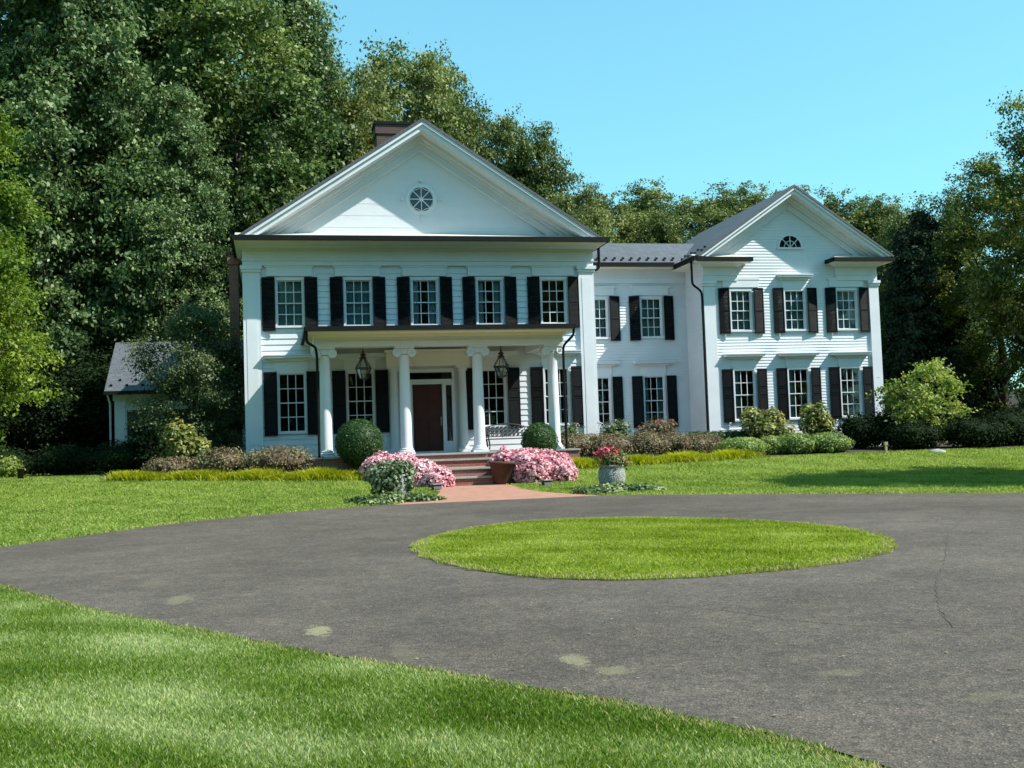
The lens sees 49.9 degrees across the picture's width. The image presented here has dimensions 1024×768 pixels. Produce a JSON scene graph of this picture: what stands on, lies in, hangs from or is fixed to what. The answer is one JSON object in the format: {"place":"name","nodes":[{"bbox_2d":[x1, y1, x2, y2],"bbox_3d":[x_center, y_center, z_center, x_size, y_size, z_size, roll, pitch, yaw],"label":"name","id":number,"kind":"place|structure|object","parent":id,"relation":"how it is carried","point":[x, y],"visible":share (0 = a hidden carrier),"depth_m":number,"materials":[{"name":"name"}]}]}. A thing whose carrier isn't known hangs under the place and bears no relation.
{"place":"outdoors","nodes":[
{"label":"outdoors","id":0,"kind":"place"},
{"bbox_2d":[395,484,597,504],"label":"brick walk","id":1,"kind":"structure","parent":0,"point":[469,493],"depth_m":30.10,"materials":[{"name":"pink brick"}]},
{"bbox_2d":[489,461,516,484],"bbox_3d":[-0.273,2.738,33.793,0.860,0.720,0.860,-1,-3,-12],"label":"terracotta planter","id":2,"kind":"object","parent":1,"relation":"on","point":[502,471],"visible":0.88,"depth_m":33.49,"materials":[{"name":"brown ceramic"}]},
{"bbox_2d":[0,493,1023,767],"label":"driveway","id":3,"kind":"structure","parent":0,"point":[882,677],"depth_m":10.65,"materials":[{"name":"grey asphalt"}]},
{"bbox_2d":[409,516,897,579],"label":"lawn island","id":4,"kind":"structure","parent":3,"relation":"on","point":[673,577],"depth_m":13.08,"materials":[{"name":"plant"}]},
{"bbox_2d":[0,389,1023,767],"bbox_3d":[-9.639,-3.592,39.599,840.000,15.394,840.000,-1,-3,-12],"label":"lawn","id":5,"kind":"structure","parent":0,"point":[684,469],"depth_m":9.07,"materials":[{"name":"plant"}]},
{"bbox_2d":[0,455,25,477],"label":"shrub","id":6,"kind":"object","parent":5,"relation":"on","point":[9,465],"visible":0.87,"depth_m":40.06,"materials":[{"name":"green plant"}]},
{"bbox_2d":[0,445,37,474],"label":"dark shrub","id":7,"kind":"object","parent":5,"relation":"on","point":[4,454],"visible":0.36,"depth_m":41.73,"materials":[{"name":"green plant"}]},
{"bbox_2d":[0,106,78,456],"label":"maple tree","id":8,"kind":"object","parent":5,"relation":"on","point":[12,317],"visible":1,"depth_m":36.02,"materials":[{"name":"green plant"}]},
{"bbox_2d":[0,345,107,473],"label":"undergrowth tree","id":9,"kind":"object","parent":5,"relation":"on","point":[34,423],"visible":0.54,"depth_m":46.29,"materials":[{"name":"green plant"}]},
{"bbox_2d":[0,1,116,390],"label":"forest tree","id":10,"kind":"object","parent":5,"relation":"on","point":[58,149],"visible":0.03,"depth_m":57.25,"materials":[{"name":"green plant"}]},
{"bbox_2d":[21,443,97,475],"bbox_3d":[-16.923,2.927,41.315,3.308,1.482,2.530,-1,-3,-12],"label":"dark shrub","id":11,"kind":"object","parent":5,"relation":"on","point":[62,461],"visible":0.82,"depth_m":40.68,"materials":[{"name":"green plant"}]},
{"bbox_2d":[7,337,113,468],"bbox_3d":[-20.388,1.513,51.345,7.875,7.497,8.774,-4,-3,26],"label":"undergrowth tree","id":12,"kind":"object","parent":5,"relation":"on","point":[97,357],"visible":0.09,"depth_m":50.93,"materials":[{"name":"green plant"}]},
{"bbox_2d":[28,355,114,472],"bbox_3d":[-18.119,1.778,48.843,6.469,6.158,7.207,-4,-4,32],"label":"undergrowth tree","id":13,"kind":"object","parent":5,"relation":"on","point":[96,387],"visible":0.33,"depth_m":47.46,"materials":[{"name":"green plant"}]},
{"bbox_2d":[0,0,203,383],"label":"forest tree","id":14,"kind":"object","parent":5,"relation":"on","point":[97,26],"visible":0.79,"depth_m":53.26,"materials":[{"name":"green plant"}]},
{"bbox_2d":[93,74,243,357],"bbox_3d":[-17.003,-5.835,55.722,7.995,20.341,8.275,-4,-4,36],"label":"forest tree","id":15,"kind":"object","parent":5,"relation":"on","point":[184,135],"visible":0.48,"depth_m":55.02,"materials":[{"name":"green plant"}]},
{"bbox_2d":[103,341,245,467],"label":"garage","id":16,"kind":"structure","parent":5,"relation":"on","point":[119,384],"depth_m":44.43,"materials":[{"name":"white paint"}]},
{"bbox_2d":[127,409,232,467],"bbox_3d":[-13.259,2.242,44.589,4.420,2.480,0.028,-1,-3,-12],"label":"door","id":17,"kind":"structure","parent":16,"relation":"in","point":[129,413],"depth_m":44.28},
{"bbox_2d":[72,0,298,366],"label":"forest tree","id":18,"kind":"object","parent":5,"relation":"on","point":[219,151],"visible":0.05,"depth_m":63.71,"materials":[{"name":"green plant"}]},
{"bbox_2d":[103,0,360,341],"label":"forest tree","id":19,"kind":"object","parent":5,"relation":"on","point":[226,30],"visible":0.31,"depth_m":60.27,"materials":[{"name":"green plant"}]},
{"bbox_2d":[217,122,306,340],"bbox_3d":[-12.427,-4.754,58.032,6.465,18.424,7.506,-3,-3,24],"label":"forest tree","id":20,"kind":"object","parent":5,"relation":"on","point":[250,220],"visible":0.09,"depth_m":57.59,"materials":[{"name":"green plant"}]},
{"bbox_2d":[237,0,366,187],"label":"forest tree","id":21,"kind":"object","parent":5,"relation":"on","point":[313,31],"visible":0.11,"depth_m":70.18,"materials":[{"name":"green plant"}]},
{"bbox_2d":[299,68,377,162],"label":"forest tree","id":22,"kind":"object","parent":5,"relation":"on","point":[347,83],"depth_m":81.23,"materials":[{"name":"green plant"}]},
{"bbox_2d":[318,80,402,172],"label":"forest tree","id":23,"kind":"object","parent":5,"relation":"on","point":[353,115],"visible":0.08,"depth_m":71.07,"materials":[{"name":"green plant"}]},
{"bbox_2d":[365,457,417,494],"bbox_3d":[-3.200,2.523,29.302,1.417,1.162,0.972,-1,-3,-12],"label":"bush","id":24,"kind":"object","parent":5,"relation":"on","point":[396,475],"visible":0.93,"depth_m":29.09,"materials":[{"name":"green plant"}]},
{"bbox_2d":[343,489,446,505],"bbox_3d":[-3.049,3.074,28.906,2.668,0.619,1.270,-1,-3,-22],"label":"ivy patch","id":25,"kind":"object","parent":5,"relation":"on","point":[382,497],"visible":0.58,"depth_m":28.61,"materials":[{"name":"green plant"}]},
{"bbox_2d":[359,450,455,487],"bbox_3d":[-3.211,2.957,34.036,2.209,1.893,3.359,0,-4,-35],"label":"flower bed","id":26,"kind":"object","parent":5,"relation":"on","point":[428,473],"visible":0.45,"depth_m":33.39,"materials":[{"name":"pink plant"}]},
{"bbox_2d":[340,29,492,163],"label":"forest tree","id":27,"kind":"object","parent":5,"relation":"on","point":[414,77],"visible":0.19,"depth_m":86.09,"materials":[{"name":"green plant"}]},
{"bbox_2d":[402,47,494,157],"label":"forest tree","id":28,"kind":"object","parent":5,"relation":"on","point":[463,80],"visible":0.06,"depth_m":92.01,"materials":[{"name":"green plant"}]},
{"bbox_2d":[447,97,539,183],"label":"forest tree","id":29,"kind":"object","parent":5,"relation":"on","point":[493,135],"visible":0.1,"depth_m":84.04,"materials":[{"name":"green plant"}]},
{"bbox_2d":[0,441,1023,546],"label":"grass","id":30,"kind":"structure","parent":5,"relation":"on","point":[941,479],"depth_m":31.35,"materials":[{"name":"green plant"}]},
{"bbox_2d":[485,445,578,482],"bbox_3d":[0.545,2.787,34.456,3.403,1.805,2.341,-4,-4,28],"label":"flower bed","id":31,"kind":"object","parent":5,"relation":"on","point":[534,465],"visible":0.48,"depth_m":33.57,"materials":[{"name":"pink plant"}]},
{"bbox_2d":[502,116,586,208],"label":"forest tree","id":32,"kind":"object","parent":5,"relation":"on","point":[548,177],"visible":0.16,"depth_m":80.84,"materials":[{"name":"green plant"}]},
{"bbox_2d":[226,118,894,485],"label":"house","id":33,"kind":"structure","parent":5,"relation":"on","point":[429,268],"depth_m":41.55,"materials":[{"name":"white wood"}]},
{"bbox_2d":[264,266,313,327],"bbox_3d":[-8.081,-3.167,39.991,1.760,2.280,0.361,-1,-3,-12],"label":"window","id":34,"kind":"structure","parent":33,"relation":"in","point":[289,291],"depth_m":40.01,"materials":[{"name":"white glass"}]},
{"bbox_2d":[264,354,313,433],"bbox_3d":[-7.923,0.370,39.630,1.940,2.850,0.440,-1,-3,-12],"label":"window","id":35,"kind":"structure","parent":33,"relation":"in","point":[285,364],"depth_m":39.69,"materials":[{"name":"white glass"}]},
{"bbox_2d":[333,266,380,325],"bbox_3d":[-5.683,-3.221,40.511,1.760,2.280,0.361,-1,-3,-12],"label":"window","id":36,"kind":"structure","parent":33,"relation":"in","point":[358,310],"depth_m":40.53,"materials":[{"name":"white glass"}]},
{"bbox_2d":[335,353,385,425],"bbox_3d":[-5.524,0.316,40.150,1.940,2.850,0.440,-1,-3,-12],"label":"window","id":37,"kind":"structure","parent":33,"relation":"in","point":[351,360],"depth_m":40.20,"materials":[{"name":"white glass"}]},
{"bbox_2d":[401,178,441,219],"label":"round window","id":38,"kind":"structure","parent":33,"relation":"in","point":[421,199],"depth_m":41.12,"materials":[{"name":"white glass"}]},
{"bbox_2d":[400,266,447,324],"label":"window","id":39,"kind":"structure","parent":33,"relation":"in","point":[433,292],"depth_m":41.02,"materials":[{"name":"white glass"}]},
{"bbox_2d":[412,384,443,451],"bbox_3d":[-3.111,1.250,40.709,1.106,2.480,0.151,-1,-3,-12],"label":"front door","id":40,"kind":"structure","parent":33,"relation":"in","point":[427,398],"depth_m":40.72,"materials":[{"name":"brown wood"}]},
{"bbox_2d":[466,266,511,323],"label":"window","id":41,"kind":"structure","parent":33,"relation":"in","point":[497,282],"depth_m":41.53,"materials":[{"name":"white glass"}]},
{"bbox_2d":[482,351,517,427],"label":"window","id":42,"kind":"structure","parent":33,"relation":"in","point":[488,361],"depth_m":41.29,"materials":[{"name":"white wood"}]},
{"bbox_2d":[485,423,524,450],"bbox_3d":[-0.179,1.934,40.453,1.547,1.034,0.617,-1,-3,-12],"label":"garden bench","id":43,"kind":"object","parent":33,"relation":"on","point":[493,433],"visible":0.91,"depth_m":40.67,"materials":[{"name":"metal"}]},
{"bbox_2d":[530,266,574,323],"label":"window","id":44,"kind":"structure","parent":33,"relation":"in","point":[536,270],"depth_m":42.00,"materials":[{"name":"white wood"}]},
{"bbox_2d":[531,350,581,425],"bbox_3d":[1.716,0.152,41.720,1.940,2.850,0.440,-1,-3,-12],"label":"window","id":45,"kind":"structure","parent":33,"relation":"in","point":[568,353],"depth_m":41.83,"materials":[{"name":"white wood"}]},
{"bbox_2d":[594,286,615,338],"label":"window","id":46,"kind":"structure","parent":33,"relation":"in","point":[601,310],"depth_m":47.09,"materials":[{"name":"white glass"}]},
{"bbox_2d":[597,361,620,427],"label":"window","id":47,"kind":"structure","parent":33,"relation":"in","point":[604,368],"depth_m":46.82,"materials":[{"name":"white wood"}]},
{"bbox_2d":[631,286,669,338],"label":"window","id":48,"kind":"structure","parent":33,"relation":"in","point":[649,310],"depth_m":47.57,"materials":[{"name":"white glass"}]},
{"bbox_2d":[633,360,675,425],"bbox_3d":[6.127,0.403,47.272,1.820,2.810,0.570,-1,-3,-12],"label":"window","id":49,"kind":"structure","parent":33,"relation":"in","point":[650,369],"depth_m":47.34,"materials":[{"name":"white glass"}]},
{"bbox_2d":[722,278,759,331],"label":"window","id":50,"kind":"structure","parent":33,"relation":"in","point":[739,301],"depth_m":46.23,"materials":[{"name":"white glass"}]},
{"bbox_2d":[723,353,765,420],"bbox_3d":[9.718,0.145,45.927,1.820,2.810,0.566,-1,-3,-12],"label":"window","id":51,"kind":"structure","parent":33,"relation":"in","point":[740,362],"depth_m":45.97,"materials":[{"name":"white glass"}]},
{"bbox_2d":[776,234,803,248],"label":"fan window","id":52,"kind":"structure","parent":33,"relation":"in","point":[788,241],"depth_m":46.73,"materials":[{"name":"white glass"}]},
{"bbox_2d":[776,274,813,330],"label":"window","id":53,"kind":"structure","parent":33,"relation":"in","point":[793,285],"depth_m":46.73,"materials":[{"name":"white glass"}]},
{"bbox_2d":[777,352,819,419],"bbox_3d":[12.112,0.091,46.446,1.820,2.810,0.566,-1,-3,-12],"label":"window","id":54,"kind":"structure","parent":33,"relation":"in","point":[800,361],"depth_m":46.48,"materials":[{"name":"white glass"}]},
{"bbox_2d":[827,278,863,330],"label":"window","id":55,"kind":"structure","parent":33,"relation":"in","point":[844,302],"depth_m":47.26,"materials":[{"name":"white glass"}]},
{"bbox_2d":[830,351,871,417],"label":"window","id":56,"kind":"structure","parent":33,"relation":"in","point":[852,360],"depth_m":46.98,"materials":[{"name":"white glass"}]},
{"bbox_2d":[546,173,619,242],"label":"forest tree","id":57,"kind":"object","parent":5,"relation":"on","point":[598,215],"visible":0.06,"depth_m":75.39,"materials":[{"name":"green plant"}]},
{"bbox_2d":[575,181,625,242],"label":"forest tree","id":58,"kind":"object","parent":5,"relation":"on","point":[612,221],"depth_m":83.63,"materials":[{"name":"green plant"}]},
{"bbox_2d":[592,445,630,483],"bbox_3d":[2.826,2.349,31.046,1.115,1.250,0.963,-1,-3,-12],"label":"stone planter","id":59,"kind":"object","parent":5,"relation":"on","point":[613,464],"visible":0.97,"depth_m":30.80,"materials":[{"name":"grey stone"}]},
{"bbox_2d":[570,481,666,494],"bbox_3d":[2.923,2.944,30.204,2.757,0.556,1.355,-1,-3,-12],"label":"ivy patch","id":60,"kind":"object","parent":5,"relation":"on","point":[616,487],"visible":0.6,"depth_m":29.95,"materials":[{"name":"green plant"}]},
{"bbox_2d":[590,184,651,242],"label":"forest tree","id":61,"kind":"object","parent":5,"relation":"on","point":[625,225],"visible":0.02,"depth_m":93.80,"materials":[{"name":"green plant"}]},
{"bbox_2d":[614,176,696,239],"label":"forest tree","id":62,"kind":"object","parent":5,"relation":"on","point":[648,199],"visible":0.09,"depth_m":100.04,"materials":[{"name":"green plant"}]},
{"bbox_2d":[620,203,693,243],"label":"forest tree","id":63,"kind":"object","parent":5,"relation":"on","point":[659,231],"visible":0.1,"depth_m":88.95,"materials":[{"name":"green plant"}]},
{"bbox_2d":[662,179,746,241],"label":"forest tree","id":64,"kind":"object","parent":5,"relation":"on","point":[701,214],"visible":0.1,"depth_m":97.91,"materials":[{"name":"green plant"}]},
{"bbox_2d":[717,180,776,214],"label":"forest tree","id":65,"kind":"object","parent":5,"relation":"on","point":[754,199],"visible":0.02,"depth_m":104.33,"materials":[{"name":"green plant"}]},
{"bbox_2d":[636,442,1023,462],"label":"planting bed","id":66,"kind":"object","parent":5,"relation":"on","point":[942,446],"visible":0.1,"depth_m":41.47,"materials":[{"name":"brown soil"}]},
{"bbox_2d":[521,422,558,454],"bbox_3d":[0.937,2.082,37.014,1.283,1.614,1.262,-1,-3,-12],"label":"topiary ball","id":67,"kind":"object","parent":66,"relation":"on","point":[540,435],"visible":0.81,"depth_m":36.61,"materials":[{"name":"green plant"}]},
{"bbox_2d":[561,431,601,457],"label":"barberry shrub","id":68,"kind":"object","parent":66,"relation":"on","point":[582,443],"visible":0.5,"depth_m":39.07,"materials":[{"name":"brown plant"}]},
{"bbox_2d":[588,430,637,458],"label":"barberry shrub","id":69,"kind":"object","parent":66,"relation":"on","point":[618,442],"visible":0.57,"depth_m":39.34,"materials":[{"name":"brown plant"}]},
{"bbox_2d":[597,419,632,439],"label":"rose bush","id":70,"kind":"object","parent":66,"relation":"on","point":[616,428],"visible":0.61,"depth_m":41.09,"materials":[{"name":"green plant"}]},
{"bbox_2d":[624,428,675,455],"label":"barberry shrub","id":71,"kind":"object","parent":66,"relation":"on","point":[648,442],"visible":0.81,"depth_m":39.56,"materials":[{"name":"brown plant"}]},
{"bbox_2d":[634,417,678,436],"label":"rose bush","id":72,"kind":"object","parent":66,"relation":"on","point":[664,428],"visible":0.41,"depth_m":40.83,"materials":[{"name":"green plant"}]},
{"bbox_2d":[571,448,768,468],"bbox_3d":[5.053,2.560,37.807,8.577,0.596,2.129,-1,-3,-22],"label":"grass border","id":73,"kind":"object","parent":66,"relation":"on","point":[683,456],"depth_m":37.67,"materials":[{"name":"plant"}]},
{"bbox_2d":[659,431,714,453],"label":"barberry shrub","id":74,"kind":"object","parent":66,"relation":"on","point":[688,443],"visible":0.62,"depth_m":39.73,"materials":[{"name":"brown plant"}]},
{"bbox_2d":[686,430,769,441],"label":"hedge","id":75,"kind":"object","parent":66,"relation":"on","point":[726,434],"visible":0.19,"depth_m":42.36,"materials":[{"name":"green plant"}]},
{"bbox_2d":[713,437,770,453],"bbox_3d":[8.326,2.318,39.822,2.123,0.838,1.696,-1,-3,-12],"label":"boxwood mound","id":76,"kind":"object","parent":66,"relation":"on","point":[751,443],"visible":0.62,"depth_m":39.37,"materials":[{"name":"green plant"}]},
{"bbox_2d":[739,406,797,438],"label":"hydrangea","id":77,"kind":"object","parent":66,"relation":"on","point":[765,426],"visible":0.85,"depth_m":42.10,"materials":[{"name":"green plant"}]},
{"bbox_2d":[760,435,786,454],"bbox_3d":[9.534,2.290,40.299,1.495,0.844,1.241,-1,-3,-12],"label":"boxwood mound","id":78,"kind":"object","parent":66,"relation":"on","point":[775,443],"visible":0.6,"depth_m":39.84,"materials":[{"name":"green plant"}]},
{"bbox_2d":[778,432,816,454],"bbox_3d":[10.349,2.223,40.270,1.799,0.932,1.448,-1,-3,-12],"label":"boxwood mound","id":79,"kind":"object","parent":66,"relation":"on","point":[799,443],"visible":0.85,"depth_m":39.81,"materials":[{"name":"green plant"}]},
{"bbox_2d":[798,401,837,434],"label":"hydrangea","id":80,"kind":"object","parent":66,"relation":"on","point":[816,420],"visible":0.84,"depth_m":42.39,"materials":[{"name":"green plant"}]},
{"bbox_2d":[810,432,854,452],"bbox_3d":[11.609,2.213,40.652,2.198,0.907,1.768,-1,-3,-12],"label":"boxwood mound","id":81,"kind":"object","parent":66,"relation":"on","point":[827,442],"visible":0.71,"depth_m":40.11,"materials":[{"name":"green plant"}]},
{"bbox_2d":[835,412,885,449],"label":"dark shrub","id":82,"kind":"object","parent":66,"relation":"on","point":[861,430],"visible":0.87,"depth_m":42.18,"materials":[{"name":"green plant"}]},
{"bbox_2d":[876,417,948,449],"bbox_3d":[15.232,1.967,41.646,2.642,1.450,2.357,0,-4,-27],"label":"dark shrub","id":83,"kind":"object","parent":66,"relation":"on","point":[906,435],"visible":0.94,"depth_m":41.02,"materials":[{"name":"green plant"}]},
{"bbox_2d":[864,357,980,446],"bbox_3d":[15.784,0.928,42.781,3.984,3.943,3.772,-2,-3,-8],"label":"dogwood tree","id":84,"kind":"object","parent":66,"relation":"on","point":[948,386],"visible":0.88,"depth_m":42.12,"materials":[{"name":"green plant"}]},
{"bbox_2d":[936,415,1017,447],"bbox_3d":[17.546,1.909,41.728,3.109,1.450,2.319,-1,-3,-12],"label":"dark shrub","id":85,"kind":"object","parent":66,"relation":"on","point":[972,432],"visible":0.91,"depth_m":41.17,"materials":[{"name":"green plant"}]},
{"bbox_2d":[980,406,1023,445],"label":"dark shrub","id":86,"kind":"object","parent":66,"relation":"on","point":[1016,418],"visible":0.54,"depth_m":41.85,"materials":[{"name":"green plant"}]},
{"bbox_2d":[814,183,890,342],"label":"forest tree","id":87,"kind":"object","parent":5,"relation":"on","point":[833,205],"visible":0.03,"depth_m":98.05,"materials":[{"name":"green plant"}]},
{"bbox_2d":[844,193,909,343],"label":"forest tree","id":88,"kind":"object","parent":5,"relation":"on","point":[879,221],"visible":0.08,"depth_m":97.22,"materials":[{"name":"green plant"}]},
{"bbox_2d":[872,199,936,366],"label":"forest tree","id":89,"kind":"object","parent":5,"relation":"on","point":[888,231],"visible":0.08,"depth_m":85.01,"materials":[{"name":"green plant"}]},
{"bbox_2d":[879,221,987,438],"bbox_3d":[21.460,-2.527,58.377,6.697,12.362,6.160,-2,-3,-3],"label":"conifer","id":90,"kind":"object","parent":5,"relation":"on","point":[910,327],"visible":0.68,"depth_m":57.85,"materials":[{"name":"green plant"}]},
{"bbox_2d":[882,206,1012,421],"bbox_3d":[23.823,-3.141,62.399,7.931,13.974,7.295,-5,-4,43],"label":"conifer","id":91,"kind":"object","parent":5,"relation":"on","point":[924,221],"visible":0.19,"depth_m":61.37,"materials":[{"name":"green plant"}]},
{"bbox_2d":[908,151,1023,421],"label":"broadleaf tree","id":92,"kind":"object","parent":5,"relation":"on","point":[972,234],"visible":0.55,"depth_m":58.97,"materials":[{"name":"green plant"}]},
{"bbox_2d":[923,184,1015,420],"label":"forest tree","id":93,"kind":"object","parent":5,"relation":"on","point":[949,204],"visible":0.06,"depth_m":75.51,"materials":[{"name":"green plant"}]},
{"bbox_2d":[958,86,1023,412],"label":"broadleaf tree","id":94,"kind":"object","parent":5,"relation":"on","point":[1003,277],"visible":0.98,"depth_m":53.78,"materials":[{"name":"green plant"}]},
{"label":"planting bed","id":95,"kind":"structure","parent":5,"relation":"on","visible":0},
{"bbox_2d":[80,438,155,474],"bbox_3d":[-14.358,2.760,40.253,2.798,1.582,2.228,-1,-3,-12],"label":"dark shrub","id":96,"kind":"object","parent":95,"relation":"on","point":[117,457],"visible":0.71,"depth_m":39.72,"materials":[{"name":"green plant"}]},
{"bbox_2d":[125,420,188,469],"bbox_3d":[-13.076,2.409,41.115,3.092,2.412,2.317,-1,-3,-12],"label":"dark shrub","id":97,"kind":"object","parent":95,"relation":"on","point":[135,433],"visible":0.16,"depth_m":40.39,"materials":[{"name":"green plant"}]},
{"bbox_2d":[141,454,198,473],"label":"barberry shrub","id":98,"kind":"object","parent":95,"relation":"on","point":[177,463],"visible":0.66,"depth_m":35.62,"materials":[{"name":"brown plant"}]},
{"bbox_2d":[107,289,245,468],"bbox_3d":[-11.804,0.166,40.679,5.936,7.308,5.302,-1,-3,-12],"label":"holly tree","id":99,"kind":"object","parent":95,"relation":"on","point":[197,319],"visible":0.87,"depth_m":40.11,"materials":[{"name":"green plant"}]},
{"bbox_2d":[157,416,213,462],"bbox_3d":[-11.139,2.158,37.496,1.950,2.120,1.353,-1,-3,-12],"label":"hydrangea","id":100,"kind":"object","parent":95,"relation":"on","point":[178,442],"visible":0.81,"depth_m":37.23,"materials":[{"name":"green plant"}]},
{"bbox_2d":[185,444,247,473],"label":"barberry shrub","id":101,"kind":"object","parent":95,"relation":"on","point":[228,460],"visible":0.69,"depth_m":35.44,"materials":[{"name":"brown plant"}]},
{"bbox_2d":[98,465,367,481],"bbox_3d":[-8.404,2.902,34.864,9.509,0.703,2.123,-2,-3,5],"label":"grass border","id":102,"kind":"object","parent":95,"relation":"on","point":[311,474],"depth_m":34.46,"materials":[{"name":"green plant"}]},
{"bbox_2d":[237,443,324,471],"bbox_3d":[-7.521,2.523,35.690,2.848,1.147,1.960,-1,-3,-12],"label":"barberry shrub","id":103,"kind":"object","parent":95,"relation":"on","point":[287,460],"visible":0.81,"depth_m":35.29,"materials":[{"name":"brown plant"}]},
{"bbox_2d":[334,418,383,470],"bbox_3d":[-4.935,2.065,35.606,1.607,1.920,1.619,-1,-3,-12],"label":"topiary ball","id":104,"kind":"object","parent":95,"relation":"on","point":[358,441],"visible":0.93,"depth_m":35.09,"materials":[{"name":"green plant"}]},
{"bbox_2d":[1,0,1023,388],"label":"sky","id":105,"kind":"structure","parent":0,"point":[879,97],"materials":[{"name":"blue"}]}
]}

